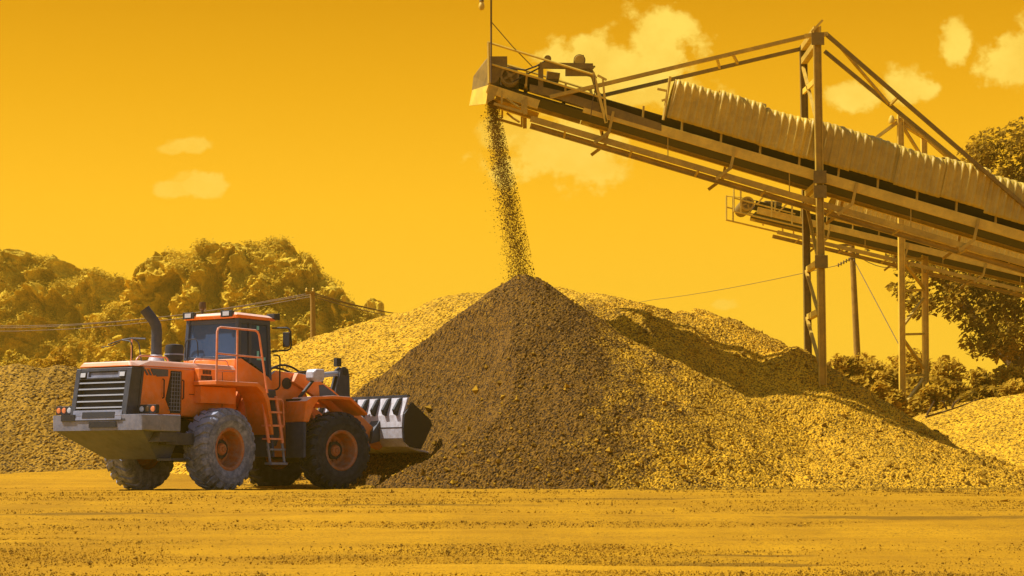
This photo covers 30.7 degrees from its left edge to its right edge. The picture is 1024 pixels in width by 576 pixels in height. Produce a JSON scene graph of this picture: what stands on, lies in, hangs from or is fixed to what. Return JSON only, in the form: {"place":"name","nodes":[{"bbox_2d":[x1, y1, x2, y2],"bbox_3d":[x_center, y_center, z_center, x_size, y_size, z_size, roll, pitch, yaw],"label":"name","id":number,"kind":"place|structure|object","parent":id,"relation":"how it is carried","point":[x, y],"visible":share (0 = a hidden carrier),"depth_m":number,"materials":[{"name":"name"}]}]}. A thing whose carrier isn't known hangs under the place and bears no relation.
{"place":"outdoors","nodes":[
{"label":"outdoors","id":0,"kind":"place"},
{"bbox_2d":[0,249,124,367],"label":"hill","id":1,"kind":"structure","parent":0,"point":[78,313],"depth_m":229.29,"materials":[{"name":"green plant"}]},
{"bbox_2d":[0,252,126,364],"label":"hill scrub","id":2,"kind":"object","parent":1,"relation":"on","point":[100,272],"visible":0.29,"depth_m":228.73,"materials":[{"name":"green plant"}]},
{"bbox_2d":[79,239,376,368],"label":"hill","id":3,"kind":"structure","parent":0,"point":[223,266],"depth_m":205.25,"materials":[{"name":"green plant"}]},
{"bbox_2d":[72,235,383,368],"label":"hill scrub","id":4,"kind":"object","parent":3,"relation":"on","point":[303,254],"visible":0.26,"depth_m":205.62,"materials":[{"name":"green plant"}]},
{"bbox_2d":[361,298,384,315],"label":"hill","id":5,"kind":"structure","parent":0,"point":[373,303],"depth_m":328.85,"materials":[{"name":"plant"}]},
{"bbox_2d":[0,466,1023,575],"bbox_3d":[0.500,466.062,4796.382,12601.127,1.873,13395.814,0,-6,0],"label":"ground","id":6,"kind":"structure","parent":0,"point":[937,529],"depth_m":24.06,"materials":[{"name":"stone"}]},
{"bbox_2d":[0,349,29,365],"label":"bush","id":7,"kind":"object","parent":6,"relation":"on","point":[6,361],"visible":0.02,"depth_m":97.77,"materials":[{"name":"yellow plant"}]},
{"bbox_2d":[26,345,77,367],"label":"bush","id":8,"kind":"object","parent":6,"relation":"on","point":[56,360],"visible":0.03,"depth_m":94.75,"materials":[{"name":"yellow plant"}]},
{"bbox_2d":[0,363,106,473],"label":"gravel pile","id":9,"kind":"object","parent":6,"relation":"on","point":[32,398],"visible":0.45,"depth_m":49.53,"materials":[{"name":"beige gravel"}]},
{"bbox_2d":[100,347,127,361],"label":"bush","id":10,"kind":"object","parent":6,"relation":"on","point":[120,357],"visible":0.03,"depth_m":91.88,"materials":[{"name":"yellow plant"}]},
{"bbox_2d":[53,302,431,489],"bbox_3d":[-5.862,2.416,41.834,3.441,4.180,9.180,-5,-7,41],"label":"wheel loader","id":11,"kind":"object","parent":6,"relation":"on","point":[222,407],"visible":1,"depth_m":40.57,"materials":[{"name":"orange paint"}]},
{"bbox_2d":[278,334,300,349],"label":"bush","id":12,"kind":"object","parent":6,"relation":"on","point":[294,337],"visible":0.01,"depth_m":105.03,"materials":[{"name":"yellow plant"}]},
{"bbox_2d":[305,288,315,337],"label":"utility pole","id":13,"kind":"object","parent":6,"relation":"on","point":[312,316],"visible":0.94,"depth_m":90.21,"materials":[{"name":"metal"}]},
{"bbox_2d":[0,297,385,331],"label":"power line","id":14,"kind":"object","parent":13,"relation":"attached to","point":[182,318],"visible":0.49,"depth_m":97.29,"materials":[{"name":"black metal"}]},
{"bbox_2d":[0,293,392,327],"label":"power line","id":15,"kind":"object","parent":13,"relation":"attached to","point":[194,312],"visible":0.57,"depth_m":95.32,"materials":[{"name":"black metal"}]},
{"bbox_2d":[27,294,390,325],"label":"power line","id":16,"kind":"object","parent":13,"relation":"attached to","point":[215,310],"visible":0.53,"depth_m":94.34,"materials":[{"name":"black metal"}]},
{"bbox_2d":[170,287,623,474],"bbox_3d":[-3.366,2.519,54.492,20.660,6.040,14.998,0,-6,0],"label":"gravel pile","id":17,"kind":"object","parent":6,"relation":"on","point":[369,350],"visible":0.21,"depth_m":55.27,"materials":[{"name":"gravel"}]},
{"bbox_2d":[168,480,1023,503],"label":"spilled gravel","id":18,"kind":"structure","parent":6,"relation":"on","point":[956,490],"depth_m":39.03,"materials":[{"name":"brown gravel"}]},
{"bbox_2d":[245,274,1023,489],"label":"gravel pile","id":19,"kind":"object","parent":6,"relation":"on","point":[448,357],"visible":0.86,"depth_m":43.38,"materials":[{"name":"gravel"}]},
{"bbox_2d":[245,276,1023,488],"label":"coarse stones","id":20,"kind":"object","parent":19,"relation":"on","point":[707,465],"visible":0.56,"depth_m":42.37,"materials":[{"name":"brown gravel"}]},
{"bbox_2d":[549,20,1023,387],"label":"support tower","id":21,"kind":"structure","parent":6,"relation":"on","point":[808,48],"depth_m":46.75,"materials":[{"name":"metal"}]},
{"bbox_2d":[469,41,1023,273],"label":"belt conveyor","id":22,"kind":"object","parent":21,"relation":"on","point":[731,131],"visible":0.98,"depth_m":46.80,"materials":[{"name":"metal"}]},
{"bbox_2d":[479,0,532,82],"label":"lamp mast","id":23,"kind":"object","parent":22,"relation":"attached to","point":[481,5],"visible":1,"depth_m":46.83,"materials":[{"name":"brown metal"}]},
{"bbox_2d":[480,100,534,282],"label":"falling gravel","id":24,"kind":"structure","parent":22,"relation":"attached to","point":[493,109],"depth_m":47.09,"materials":[{"name":"brown gravel"}]},
{"bbox_2d":[827,353,870,383],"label":"bush","id":25,"kind":"object","parent":6,"relation":"on","point":[844,367],"visible":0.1,"depth_m":75.72,"materials":[{"name":"yellow plant"}]},
{"bbox_2d":[849,375,872,388],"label":"bush","id":26,"kind":"object","parent":6,"relation":"on","point":[861,380],"visible":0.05,"depth_m":69.79,"materials":[{"name":"yellow plant"}]},
{"bbox_2d":[833,244,897,357],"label":"utility pole","id":27,"kind":"object","parent":6,"relation":"on","point":[855,322],"visible":0.47,"depth_m":85.19,"materials":[{"name":"brown wood"}]},
{"bbox_2d":[642,265,837,301],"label":"power line","id":28,"kind":"object","parent":27,"relation":"attached to","point":[737,286],"visible":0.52,"depth_m":104.86,"materials":[{"name":"black metal"}]},
{"bbox_2d":[850,352,885,384],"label":"bush","id":29,"kind":"object","parent":6,"relation":"on","point":[870,365],"visible":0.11,"depth_m":78.77,"materials":[{"name":"yellow plant"}]},
{"bbox_2d":[868,380,909,411],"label":"bush","id":30,"kind":"object","parent":6,"relation":"on","point":[884,391],"visible":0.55,"depth_m":65.57,"materials":[{"name":"yellow plant"}]},
{"bbox_2d":[872,367,913,398],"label":"bush","id":31,"kind":"object","parent":6,"relation":"on","point":[890,375],"visible":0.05,"depth_m":73.78,"materials":[{"name":"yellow plant"}]},
{"bbox_2d":[884,348,932,377],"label":"bush","id":32,"kind":"object","parent":6,"relation":"on","point":[912,365],"visible":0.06,"depth_m":91.49,"materials":[{"name":"yellow plant"}]},
{"bbox_2d":[875,115,950,406],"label":"lattice tower","id":33,"kind":"structure","parent":6,"relation":"on","point":[903,125],"depth_m":71.15,"materials":[{"name":"metal"}]},
{"bbox_2d":[726,189,1023,297],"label":"belt conveyor","id":34,"kind":"object","parent":33,"relation":"attached to","point":[774,213],"visible":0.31,"depth_m":71.69,"materials":[{"name":"metal"}]},
{"bbox_2d":[902,382,953,417],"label":"bush","id":35,"kind":"object","parent":6,"relation":"on","point":[936,393],"visible":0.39,"depth_m":67.60,"materials":[{"name":"yellow plant"}]},
{"bbox_2d":[906,373,951,398],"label":"bush","id":36,"kind":"object","parent":6,"relation":"on","point":[912,383],"visible":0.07,"depth_m":77.58,"materials":[{"name":"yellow plant"}]},
{"bbox_2d":[924,381,970,411],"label":"bush","id":37,"kind":"object","parent":6,"relation":"on","point":[954,389],"visible":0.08,"depth_m":69.70,"materials":[{"name":"yellow plant"}]},
{"bbox_2d":[929,355,969,386],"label":"bush","id":38,"kind":"object","parent":6,"relation":"on","point":[948,369],"visible":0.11,"depth_m":79.79,"materials":[{"name":"yellow plant"}]},
{"bbox_2d":[883,116,1023,370],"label":"broadleaf tree","id":39,"kind":"object","parent":6,"relation":"on","point":[1003,345],"visible":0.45,"depth_m":83.84,"materials":[{"name":"green plant"}]},
{"bbox_2d":[913,393,1023,465],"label":"gravel pile","id":40,"kind":"object","parent":6,"relation":"on","point":[992,426],"visible":0.56,"depth_m":53.18,"materials":[{"name":"gravel"}]},
{"bbox_2d":[925,398,977,417],"bbox_3d":[12.754,3.486,54.117,1.570,0.570,0.070,0,-6,0],"label":"dead branch","id":41,"kind":"object","parent":40,"relation":"on","point":[945,406],"visible":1,"depth_m":54.10,"materials":[{"name":"brown wood"}]},
{"bbox_2d":[949,367,995,404],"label":"bush","id":42,"kind":"object","parent":6,"relation":"on","point":[981,378],"visible":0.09,"depth_m":73.61,"materials":[{"name":"yellow plant"}]},
{"bbox_2d":[954,384,1000,404],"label":"bush","id":43,"kind":"object","parent":6,"relation":"on","point":[991,390],"visible":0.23,"depth_m":65.80,"materials":[{"name":"yellow plant"}]},
{"bbox_2d":[983,362,1023,398],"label":"bush","id":44,"kind":"object","parent":6,"relation":"on","point":[1004,374],"visible":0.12,"depth_m":71.73,"materials":[{"name":"brown plant"}]},
{"bbox_2d":[997,378,1023,396],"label":"bush","id":45,"kind":"object","parent":6,"relation":"on","point":[1007,388],"visible":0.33,"depth_m":63.85,"materials":[{"name":"yellow plant"}]},
{"bbox_2d":[0,0,1023,385],"label":"sky","id":46,"kind":"structure","parent":0,"point":[131,130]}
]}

